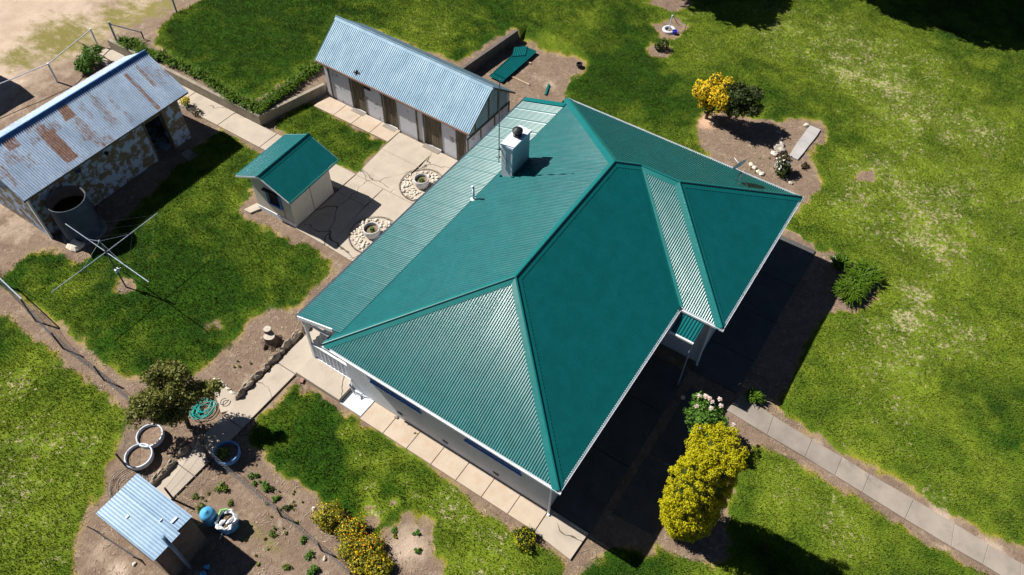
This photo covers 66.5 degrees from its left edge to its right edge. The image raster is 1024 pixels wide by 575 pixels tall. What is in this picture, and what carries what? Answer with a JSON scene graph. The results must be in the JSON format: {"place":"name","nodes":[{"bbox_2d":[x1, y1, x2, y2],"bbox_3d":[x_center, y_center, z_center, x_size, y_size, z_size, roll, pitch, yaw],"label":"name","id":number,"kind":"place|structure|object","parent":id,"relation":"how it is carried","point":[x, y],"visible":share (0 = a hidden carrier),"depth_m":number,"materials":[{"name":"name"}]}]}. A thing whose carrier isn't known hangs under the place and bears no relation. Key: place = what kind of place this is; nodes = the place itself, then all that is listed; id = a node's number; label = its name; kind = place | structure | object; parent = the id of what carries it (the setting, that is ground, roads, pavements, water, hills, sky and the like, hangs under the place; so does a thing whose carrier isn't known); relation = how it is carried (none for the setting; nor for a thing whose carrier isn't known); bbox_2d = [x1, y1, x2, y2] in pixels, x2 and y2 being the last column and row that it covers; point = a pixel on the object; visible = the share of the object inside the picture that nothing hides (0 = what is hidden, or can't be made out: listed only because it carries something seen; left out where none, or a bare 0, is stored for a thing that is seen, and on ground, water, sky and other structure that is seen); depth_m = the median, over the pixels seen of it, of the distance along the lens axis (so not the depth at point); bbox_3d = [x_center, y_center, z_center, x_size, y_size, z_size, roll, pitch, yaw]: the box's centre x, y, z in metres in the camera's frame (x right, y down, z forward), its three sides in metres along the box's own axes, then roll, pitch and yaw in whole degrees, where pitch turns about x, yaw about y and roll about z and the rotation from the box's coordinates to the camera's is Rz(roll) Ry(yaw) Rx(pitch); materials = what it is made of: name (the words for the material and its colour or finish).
{"place":"outdoors","nodes":[
{"label":"outdoors","id":0,"kind":"place"},
{"bbox_2d":[95,47,355,189],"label":"garden path","id":1,"kind":"structure","parent":0,"point":[242,127],"depth_m":38.04,"materials":[{"name":"concrete"}]},
{"bbox_2d":[180,96,190,107],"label":"yellow flowers","id":2,"kind":"object","parent":1,"relation":"on","point":[186,101],"visible":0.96,"depth_m":38.50,"materials":[{"name":"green plant"}]},
{"bbox_2d":[215,378,240,412],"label":"path spur","id":3,"kind":"structure","parent":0,"point":[230,403],"depth_m":28.49,"materials":[{"name":"concrete"}]},
{"bbox_2d":[154,327,323,499],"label":"side path","id":4,"kind":"structure","parent":0,"point":[257,397],"depth_m":28.13,"materials":[{"name":"concrete"}]},
{"bbox_2d":[314,96,400,141],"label":"stable path","id":5,"kind":"structure","parent":0,"point":[346,114],"depth_m":38.41,"materials":[{"name":"concrete"}]},
{"bbox_2d":[296,132,456,261],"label":"courtyard","id":6,"kind":"structure","parent":0,"point":[374,181],"depth_m":35.13,"materials":[{"name":"concrete"}]},
{"bbox_2d":[363,222,379,238],"bbox_3d":[-6.011,-2.428,33.492,0.734,0.466,0.734,28,56,19],"label":"plant pot","id":7,"kind":"object","parent":6,"relation":"on","point":[371,230],"visible":0.99,"depth_m":33.41,"materials":[{"name":"concrete"}]},
{"bbox_2d":[414,173,428,188],"bbox_3d":[-4.098,-4.808,35.440,0.694,0.462,0.694,28,56,19],"label":"plant pot","id":8,"kind":"object","parent":6,"relation":"on","point":[421,180],"visible":1,"depth_m":35.37,"materials":[{"name":"concrete"}]},
{"bbox_2d":[360,402,546,529],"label":"house path","id":9,"kind":"structure","parent":0,"point":[478,481],"depth_m":27.02,"materials":[{"name":"concrete"}]},
{"bbox_2d":[0,0,1023,574],"bbox_3d":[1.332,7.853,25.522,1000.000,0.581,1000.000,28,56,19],"label":"ground","id":10,"kind":"structure","parent":0,"point":[34,34],"depth_m":30.84,"materials":[{"name":"plant"}]},
{"bbox_2d":[0,28,98,83],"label":"pipe fence","id":11,"kind":"object","parent":10,"relation":"on","point":[50,68],"visible":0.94,"depth_m":39.49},
{"bbox_2d":[0,278,132,466],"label":"chain link fence","id":12,"kind":"object","parent":10,"relation":"on","point":[24,306],"visible":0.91,"depth_m":29.10,"materials":[{"name":"metal"}]},
{"bbox_2d":[45,185,106,245],"bbox_3d":[-18.326,-3.013,32.798,1.800,2.009,1.800,28,56,19],"label":"water tank","id":13,"kind":"object","parent":10,"relation":"on","point":[72,206],"visible":0.98,"depth_m":32.53,"materials":[{"name":"black"}]},
{"bbox_2d":[71,239,84,250],"bbox_3d":[-18.347,-1.889,33.007,0.548,0.601,0.907,-9,52,-8],"label":"flat rock","id":14,"kind":"object","parent":10,"relation":"on","point":[79,245],"visible":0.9,"depth_m":32.77,"materials":[{"name":"stone"}]},
{"bbox_2d":[73,44,104,74],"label":"roadside shrub","id":15,"kind":"object","parent":10,"relation":"on","point":[85,61],"visible":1,"depth_m":40.10,"materials":[{"name":"green plant"}]},
{"bbox_2d":[0,49,190,238],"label":"shed","id":16,"kind":"structure","parent":10,"relation":"on","point":[94,138],"depth_m":33.65,"materials":[{"name":"grey metal"}]},
{"bbox_2d":[52,213,157,291],"bbox_3d":[-15.639,-0.903,30.654,3.511,2.741,3.701,-8,52,-8],"label":"clothes line","id":17,"kind":"object","parent":10,"relation":"on","point":[117,270],"visible":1,"depth_m":30.22,"materials":[{"name":"metal"}]},
{"bbox_2d":[86,526,141,559],"bbox_3d":[-12.693,8.152,24.915,2.024,0.562,0.129,24,55,16],"label":"panel","id":18,"kind":"object","parent":10,"relation":"on","point":[96,531],"visible":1,"depth_m":24.92,"materials":[{"name":"metal"}]},
{"bbox_2d":[108,21,143,41],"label":"gate","id":19,"kind":"object","parent":10,"relation":"on","point":[112,29],"visible":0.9,"depth_m":40.86,"materials":[{"name":"metal"}]},
{"bbox_2d":[121,37,138,49],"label":"strappy plant","id":20,"kind":"object","parent":10,"relation":"on","point":[125,44],"visible":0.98,"depth_m":40.80,"materials":[{"name":"green plant"}]},
{"bbox_2d":[107,466,153,497],"bbox_3d":[-12.837,6.631,26.390,1.531,0.079,1.527,28,56,19],"label":"wire coil","id":21,"kind":"object","parent":10,"relation":"on","point":[121,479],"visible":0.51,"depth_m":26.51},
{"bbox_2d":[124,443,153,469],"bbox_3d":[-12.800,5.848,26.880,0.959,0.340,0.959,28,56,19],"label":"plant pot","id":22,"kind":"object","parent":10,"relation":"on","point":[137,457],"visible":1,"depth_m":26.81,"materials":[{"name":"rubber"}]},
{"bbox_2d":[130,41,147,53],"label":"strappy plant","id":23,"kind":"object","parent":10,"relation":"on","point":[138,49],"visible":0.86,"depth_m":40.52,"materials":[{"name":"green plant"}]},
{"bbox_2d":[136,423,164,448],"bbox_3d":[-12.647,5.245,27.365,0.938,0.340,0.938,28,56,19],"label":"plant pot","id":24,"kind":"object","parent":10,"relation":"on","point":[156,433],"visible":0.97,"depth_m":27.32,"materials":[{"name":"rubber"}]},
{"bbox_2d":[96,474,208,574],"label":"pump shed","id":25,"kind":"structure","parent":10,"relation":"on","point":[155,526],"depth_m":23.80,"materials":[{"name":"metal"}]},
{"bbox_2d":[153,47,170,61],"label":"strappy plant","id":26,"kind":"object","parent":10,"relation":"on","point":[162,54],"visible":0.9,"depth_m":40.16,"materials":[{"name":"green plant"}]},
{"bbox_2d":[157,467,168,480],"bbox_3d":[-11.924,6.319,26.612,0.306,0.415,0.644,28,56,19],"label":"edging stone","id":27,"kind":"object","parent":10,"relation":"on","point":[161,473],"visible":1,"depth_m":26.50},
{"bbox_2d":[160,55,178,66],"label":"strappy plant","id":28,"kind":"object","parent":10,"relation":"on","point":[167,60],"visible":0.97,"depth_m":39.96,"materials":[{"name":"green plant"}]},
{"bbox_2d":[164,459,176,469],"bbox_3d":[-11.739,6.114,26.816,0.237,0.425,0.494,28,56,19],"label":"edging stone","id":29,"kind":"object","parent":10,"relation":"on","point":[171,463],"visible":1,"depth_m":26.72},
{"bbox_2d":[121,356,224,429],"bbox_3d":[-11.518,3.959,26.651,2.733,3.231,2.855,28,56,19],"label":"olive tree","id":30,"kind":"object","parent":10,"relation":"on","point":[153,404],"visible":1,"depth_m":26.04,"materials":[{"name":"green plant"}]},
{"bbox_2d":[169,57,185,68],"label":"strappy plant","id":31,"kind":"object","parent":10,"relation":"on","point":[176,63],"visible":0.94,"depth_m":39.82,"materials":[{"name":"green plant"}]},
{"bbox_2d":[177,444,190,457],"bbox_3d":[-11.387,5.697,27.109,0.273,0.420,0.538,28,56,19],"label":"edging stone","id":32,"kind":"object","parent":10,"relation":"on","point":[185,450],"visible":1,"depth_m":27.03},
{"bbox_2d":[178,60,193,71],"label":"strappy plant","id":33,"kind":"object","parent":10,"relation":"on","point":[185,67],"visible":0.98,"depth_m":39.65,"materials":[{"name":"green plant"}]},
{"bbox_2d":[164,437,209,500],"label":"wire gate","id":34,"kind":"structure","parent":10,"relation":"on","point":[168,491],"depth_m":26.08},
{"bbox_2d":[180,149,198,160],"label":"stepping slab","id":35,"kind":"structure","parent":10,"relation":"on","point":[186,155],"depth_m":36.61,"materials":[{"name":"grey concrete"}]},
{"bbox_2d":[185,66,201,77],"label":"strappy plant","id":36,"kind":"object","parent":10,"relation":"on","point":[191,72],"visible":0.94,"depth_m":39.51,"materials":[{"name":"green plant"}]},
{"bbox_2d":[190,434,203,447],"bbox_3d":[-11.036,5.418,27.374,0.326,0.416,0.546,28,56,19],"label":"edging stone","id":37,"kind":"object","parent":10,"relation":"on","point":[194,442],"visible":0.85,"depth_m":27.24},
{"bbox_2d":[193,67,210,79],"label":"strappy plant","id":38,"kind":"object","parent":10,"relation":"on","point":[204,73],"visible":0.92,"depth_m":39.26,"materials":[{"name":"green plant"}]},
{"bbox_2d":[190,397,216,419],"bbox_3d":[-11.132,4.367,28.180,0.812,0.101,1.014,28,56,19],"label":"garden hose","id":39,"kind":"object","parent":10,"relation":"on","point":[206,410],"visible":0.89,"depth_m":28.13,"materials":[{"name":"teal"}]},
{"bbox_2d":[197,506,216,526],"bbox_3d":[-9.952,7.476,25.327,0.499,0.856,0.769,64,73,35],"label":"pressure tank","id":40,"kind":"object","parent":10,"relation":"on","point":[207,515],"visible":0.89,"depth_m":25.10,"materials":[{"name":"blue plastic"}]},
{"bbox_2d":[206,76,223,89],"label":"strappy plant","id":41,"kind":"object","parent":10,"relation":"on","point":[213,84],"visible":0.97,"depth_m":38.78,"materials":[{"name":"green plant"}]},
{"bbox_2d":[107,38,326,125],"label":"retaining wall","id":42,"kind":"structure","parent":10,"relation":"on","point":[284,107],"depth_m":38.81,"materials":[{"name":"concrete"}]},
{"bbox_2d":[214,481,229,493],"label":"garden plant","id":43,"kind":"object","parent":10,"relation":"on","point":[221,486],"visible":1,"depth_m":26.32,"materials":[{"name":"green plant"}]},
{"bbox_2d":[214,508,238,534],"bbox_3d":[-9.249,7.618,25.386,0.757,0.651,0.766,28,56,19],"label":"drum","id":44,"kind":"object","parent":10,"relation":"on","point":[230,516],"visible":1,"depth_m":25.24,"materials":[{"name":"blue plastic"}]},
{"bbox_2d":[213,441,240,465],"bbox_3d":[-9.825,5.691,26.914,0.898,0.602,0.898,28,56,19],"label":"plant pot","id":45,"kind":"object","parent":10,"relation":"on","point":[227,453],"visible":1,"depth_m":26.89,"materials":[{"name":"ceramic"}]},
{"bbox_2d":[220,85,238,99],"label":"strappy plant","id":46,"kind":"object","parent":10,"relation":"on","point":[225,92],"visible":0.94,"depth_m":38.32,"materials":[{"name":"green plant"}]},
{"bbox_2d":[226,91,248,103],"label":"strappy plant","id":47,"kind":"object","parent":10,"relation":"on","point":[233,97],"visible":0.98,"depth_m":38.13,"materials":[{"name":"green plant"}]},
{"bbox_2d":[235,388,245,400],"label":"edging stone","id":48,"kind":"object","parent":10,"relation":"on","point":[241,393],"visible":1,"depth_m":28.49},
{"bbox_2d":[241,379,253,390],"bbox_3d":[-9.769,3.629,28.844,0.313,0.421,0.536,28,56,19],"label":"edging stone","id":49,"kind":"object","parent":10,"relation":"on","point":[247,384],"visible":1,"depth_m":28.71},
{"bbox_2d":[241,97,259,109],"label":"strappy plant","id":50,"kind":"object","parent":10,"relation":"on","point":[249,104],"visible":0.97,"depth_m":37.86,"materials":[{"name":"green plant"}]},
{"bbox_2d":[244,203,260,213],"bbox_3d":[-11.389,-3.453,34.521,0.771,0.140,0.430,-33,59,-24],"label":"concrete step","id":51,"kind":"object","parent":10,"relation":"on","point":[253,208],"visible":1,"depth_m":34.45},
{"bbox_2d":[250,370,262,380],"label":"edging stone","id":52,"kind":"object","parent":10,"relation":"on","point":[257,375],"visible":1,"depth_m":28.99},
{"bbox_2d":[247,99,268,112],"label":"strappy plant","id":53,"kind":"object","parent":10,"relation":"on","point":[257,109],"visible":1,"depth_m":37.76,"materials":[{"name":"green plant"}]},
{"bbox_2d":[258,92,277,106],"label":"strappy plant","id":54,"kind":"object","parent":10,"relation":"on","point":[267,101],"visible":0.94,"depth_m":38.10,"materials":[{"name":"green plant"}]},
{"bbox_2d":[260,326,282,351],"bbox_3d":[-9.317,1.951,29.880,0.867,0.684,0.897,3,51,1],"label":"tree stump","id":55,"kind":"object","parent":10,"relation":"on","point":[271,341],"visible":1,"depth_m":29.86,"materials":[{"name":"brown wood"}]},
{"bbox_2d":[268,351,280,364],"bbox_3d":[-8.985,2.700,29.568,0.264,0.427,0.620,28,56,19],"label":"edging stone","id":56,"kind":"object","parent":10,"relation":"on","point":[275,358],"visible":1,"depth_m":29.48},
{"bbox_2d":[202,444,351,574],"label":"garden fence","id":57,"kind":"object","parent":10,"relation":"on","point":[267,502],"visible":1,"depth_m":25.59,"materials":[{"name":"metal"}]},
{"bbox_2d":[276,83,290,95],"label":"strappy plant","id":58,"kind":"object","parent":10,"relation":"on","point":[283,89],"visible":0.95,"depth_m":38.67,"materials":[{"name":"green plant"}]},
{"bbox_2d":[235,132,338,227],"bbox_3d":[-9.588,-4.728,33.800,3.166,2.828,3.266,28,56,19],"label":"garden hut","id":59,"kind":"object","parent":10,"relation":"on","point":[288,175],"visible":1,"depth_m":33.19,"materials":[{"name":"white paint"}]},
{"bbox_2d":[265,192,282,210],"bbox_3d":[-10.134,-3.751,33.268,0.820,0.860,0.090,26,55,18],"label":"window","id":60,"kind":"structure","parent":59,"relation":"in","point":[274,200],"depth_m":33.37,"materials":[{"name":"glass"}]},
{"bbox_2d":[278,76,297,91],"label":"strappy plant","id":61,"kind":"object","parent":10,"relation":"on","point":[292,86],"visible":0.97,"depth_m":38.87,"materials":[{"name":"green plant"}]},
{"bbox_2d":[286,74,302,85],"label":"strappy plant","id":62,"kind":"object","parent":10,"relation":"on","point":[292,77],"visible":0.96,"depth_m":39.12,"materials":[{"name":"green plant"}]},
{"bbox_2d":[290,331,301,343],"bbox_3d":[-8.403,1.886,30.222,0.307,0.430,0.682,28,56,19],"label":"edging stone","id":63,"kind":"object","parent":10,"relation":"on","point":[295,336],"visible":1,"depth_m":30.11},
{"bbox_2d":[295,63,315,77],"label":"strappy plant","id":64,"kind":"object","parent":10,"relation":"on","point":[305,70],"visible":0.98,"depth_m":39.59,"materials":[{"name":"green plant"}]},
{"bbox_2d":[302,61,321,72],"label":"strappy plant","id":65,"kind":"object","parent":10,"relation":"on","point":[316,66],"visible":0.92,"depth_m":39.78,"materials":[{"name":"green plant"}]},
{"bbox_2d":[306,563,318,574],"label":"garden plant","id":66,"kind":"object","parent":10,"relation":"on","point":[314,568],"visible":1,"depth_m":24.64,"materials":[{"name":"green plant"}]},
{"bbox_2d":[296,355,352,402],"bbox_3d":[-6.748,3.212,29.276,2.140,0.320,1.550,28,56,19],"label":"porch step","id":67,"kind":"object","parent":10,"relation":"on","point":[323,377],"visible":0.62,"depth_m":28.95,"materials":[{"name":"concrete"}]},
{"bbox_2d":[309,497,345,534],"bbox_3d":[-6.029,7.396,25.616,1.208,0.700,1.143,28,56,19],"label":"flower bush","id":68,"kind":"object","parent":10,"relation":"on","point":[323,513],"visible":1,"depth_m":25.49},
{"bbox_2d":[333,529,367,565],"bbox_3d":[-5.150,8.207,24.975,1.214,0.738,1.178,28,56,19],"label":"flower bush","id":69,"kind":"object","parent":10,"relation":"on","point":[345,552],"visible":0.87,"depth_m":24.80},
{"bbox_2d":[334,513,367,547],"bbox_3d":[-5.213,7.786,25.316,1.162,0.706,1.153,28,56,19],"label":"flower bush","id":70,"kind":"object","parent":10,"relation":"on","point":[352,527],"visible":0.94,"depth_m":25.26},
{"bbox_2d":[340,388,373,416],"bbox_3d":[-5.657,4.229,28.595,0.990,0.160,0.760,28,56,19],"label":"painted step","id":71,"kind":"object","parent":10,"relation":"on","point":[358,405],"visible":1,"depth_m":28.50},
{"bbox_2d":[345,548,377,574],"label":"flower bush","id":72,"kind":"object","parent":10,"relation":"on","point":[358,570],"visible":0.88,"depth_m":24.50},
{"bbox_2d":[353,528,385,563],"bbox_3d":[-4.559,8.246,24.961,1.087,0.710,1.155,-33,59,-24],"label":"flower bush","id":73,"kind":"object","parent":10,"relation":"on","point":[378,545],"visible":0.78,"depth_m":24.84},
{"bbox_2d":[360,550,394,574],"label":"flower bush","id":74,"kind":"object","parent":10,"relation":"on","point":[383,567],"visible":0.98,"depth_m":24.48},
{"bbox_2d":[315,15,515,159],"bbox_3d":[-4.740,-9.884,37.591,9.425,3.618,3.974,28,56,19],"label":"stable row","id":75,"kind":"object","parent":10,"relation":"on","point":[435,104],"visible":0.98,"depth_m":36.57,"materials":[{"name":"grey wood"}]},
{"bbox_2d":[348,78,367,115],"bbox_3d":[-7.557,-9.322,38.036,0.942,2.110,0.417,28,56,19],"label":"door","id":76,"kind":"structure","parent":75,"relation":"in","point":[358,93],"depth_m":38.27,"materials":[{"name":"brown wood"}]},
{"bbox_2d":[380,93,398,131],"bbox_3d":[-5.903,-8.407,37.349,0.933,2.110,0.417,28,56,19],"label":"door","id":77,"kind":"structure","parent":75,"relation":"in","point":[389,105],"depth_m":37.58,"materials":[{"name":"brown wood"}]},
{"bbox_2d":[422,114,442,153],"bbox_3d":[-3.766,-7.224,36.460,1.094,2.110,0.420,28,56,19],"label":"door","id":78,"kind":"structure","parent":75,"relation":"in","point":[433,135],"depth_m":36.72,"materials":[{"name":"brown wood"}]},
{"bbox_2d":[455,130,465,159],"bbox_3d":[-2.316,-6.568,35.942,0.557,2.060,0.135,28,56,19],"label":"door","id":79,"kind":"structure","parent":75,"relation":"in","point":[461,144],"depth_m":35.91,"materials":[{"name":"brown wood"}]},
{"bbox_2d":[0,44,880,574],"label":"leaf litter","id":80,"kind":"object","parent":10,"relation":"on","point":[334,276],"visible":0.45,"depth_m":29.41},
{"bbox_2d":[461,29,517,72],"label":"retaining wall","id":81,"kind":"structure","parent":10,"relation":"on","point":[477,62],"depth_m":41.49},
{"bbox_2d":[489,45,522,81],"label":"roof sheet","id":82,"kind":"object","parent":10,"relation":"on","point":[496,76],"visible":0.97,"depth_m":40.68,"materials":[{"name":"teal paint"}]},
{"bbox_2d":[493,47,536,77],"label":"roof sheet","id":83,"kind":"object","parent":82,"relation":"on","point":[512,64],"visible":1,"depth_m":41.29,"materials":[{"name":"teal paint"}]},
{"bbox_2d":[512,46,527,55],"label":"roof sheet","id":84,"kind":"object","parent":83,"relation":"on","point":[518,51],"visible":1,"depth_m":41.96,"materials":[{"name":"teal paint"}]},
{"bbox_2d":[0,0,1023,574],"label":"grass","id":85,"kind":"structure","parent":10,"relation":"on","point":[816,16],"depth_m":34.51,"materials":[{"name":"plant"}]},
{"bbox_2d":[512,523,536,551],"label":"flower bush","id":86,"kind":"object","parent":10,"relation":"on","point":[523,530],"visible":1,"depth_m":25.25,"materials":[{"name":"yellow plant"}]},
{"bbox_2d":[295,79,803,514],"bbox_3d":[1.851,-1.771,28.363,12.947,8.100,16.255,28,56,19],"label":"farmhouse","id":87,"kind":"object","parent":10,"relation":"on","point":[519,292],"visible":1,"depth_m":27.34,"materials":[{"name":"teal paint"}]},
{"bbox_2d":[369,379,420,413],"bbox_3d":[-4.007,3.385,26.638,2.270,1.260,0.180,28,56,19],"label":"window","id":88,"kind":"structure","parent":87,"relation":"in","point":[371,382],"depth_m":27.05,"materials":[{"name":"glass"}]},
{"bbox_2d":[463,438,521,476],"bbox_3d":[-0.600,5.189,25.287,2.300,1.260,0.180,28,56,19],"label":"window","id":89,"kind":"structure","parent":87,"relation":"in","point":[464,440],"depth_m":25.70,"materials":[{"name":"glass"}]},
{"bbox_2d":[654,37,668,50],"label":"young shrub","id":90,"kind":"object","parent":10,"relation":"on","point":[660,45],"visible":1,"depth_m":42.33,"materials":[{"name":"green plant"}]},
{"bbox_2d":[662,15,686,33],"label":"standpipe tap","id":91,"kind":"object","parent":10,"relation":"on","point":[668,31],"visible":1,"depth_m":43.56,"materials":[{"name":"white"}]},
{"bbox_2d":[658,421,750,543],"bbox_3d":[5.657,6.112,23.775,2.102,5.806,2.056,28,56,19],"label":"golden conifer","id":92,"kind":"object","parent":10,"relation":"on","point":[693,502],"visible":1,"depth_m":22.55,"materials":[{"name":"yellow plant"}]},
{"bbox_2d":[680,391,735,437],"bbox_3d":[6.588,4.708,27.139,2.086,2.235,1.684,28,56,19],"label":"rose bush","id":93,"kind":"object","parent":10,"relation":"on","point":[713,415],"visible":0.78,"depth_m":26.71,"materials":[{"name":"green plant"}]},
{"bbox_2d":[692,72,734,118],"bbox_3d":[9.798,-9.178,38.071,1.508,2.584,2.174,-38,61,-27],"label":"yellow shrub","id":94,"kind":"object","parent":10,"relation":"on","point":[708,96],"visible":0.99,"depth_m":37.60,"materials":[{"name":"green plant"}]},
{"bbox_2d":[720,79,765,125],"bbox_3d":[11.035,-8.768,37.764,2.212,2.633,2.222,28,56,19],"label":"dark tree","id":95,"kind":"object","parent":10,"relation":"on","point":[742,96],"visible":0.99,"depth_m":37.13,"materials":[{"name":"green plant"}]},
{"bbox_2d":[744,385,766,404],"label":"strappy plant","id":96,"kind":"object","parent":10,"relation":"on","point":[753,395],"visible":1,"depth_m":28.77,"materials":[{"name":"green plant"}]},
{"bbox_2d":[774,144,784,152],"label":"garden rock","id":97,"kind":"object","parent":10,"relation":"on","point":[779,148],"visible":0.98,"depth_m":37.48,"materials":[{"name":"grey stone"}]},
{"bbox_2d":[774,153,792,177],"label":"rose bush","id":98,"kind":"object","parent":10,"relation":"on","point":[782,164],"visible":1,"depth_m":36.22,"materials":[{"name":"green plant"}]},
{"bbox_2d":[790,125,819,160],"bbox_3d":[14.253,-7.028,38.036,0.633,0.120,2.770,28,56,19],"label":"concrete pad","id":99,"kind":"object","parent":10,"relation":"on","point":[807,138],"visible":0.98,"depth_m":37.98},
{"bbox_2d":[828,250,854,269],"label":"strappy plant","id":100,"kind":"object","parent":10,"relation":"on","point":[840,262],"visible":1,"depth_m":32.92,"materials":[{"name":"green plant"}]},
{"bbox_2d":[827,275,869,306],"bbox_3d":[13.869,0.128,32.003,1.667,0.501,1.574,-29,58,-22],"label":"strappy plant","id":101,"kind":"object","parent":10,"relation":"on","point":[843,291],"visible":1,"depth_m":31.81,"materials":[{"name":"green plant"}]},
{"bbox_2d":[840,267,875,292],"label":"strappy plant","id":102,"kind":"object","parent":10,"relation":"on","point":[853,274],"visible":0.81,"depth_m":32.12,"materials":[{"name":"green plant"}]},
{"bbox_2d":[845,255,887,289],"bbox_3d":[14.740,-0.561,32.545,1.715,0.547,1.818,28,56,19],"label":"strappy plant","id":103,"kind":"object","parent":10,"relation":"on","point":[872,269],"visible":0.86,"depth_m":32.44,"materials":[{"name":"green plant"}]},
{"bbox_2d":[535,509,588,559],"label":"corner pavement","id":104,"kind":"structure","parent":0,"point":[562,535],"depth_m":25.61,"materials":[{"name":"concrete"}]},
{"bbox_2d":[612,387,719,534],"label":"pavement","id":105,"kind":"structure","parent":0,"point":[638,505],"depth_m":26.96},
{"bbox_2d":[550,235,814,532],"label":"front pavement","id":106,"kind":"structure","parent":0,"point":[730,354],"depth_m":29.41,"materials":[{"name":"concrete"}]},
{"bbox_2d":[726,395,841,475],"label":"front path","id":107,"kind":"structure","parent":0,"point":[755,416],"depth_m":28.07,"materials":[{"name":"grey concrete"}]},
{"bbox_2d":[835,457,1023,574],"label":"front path","id":108,"kind":"structure","parent":0,"point":[933,523],"depth_m":26.15,"materials":[{"name":"concrete"}]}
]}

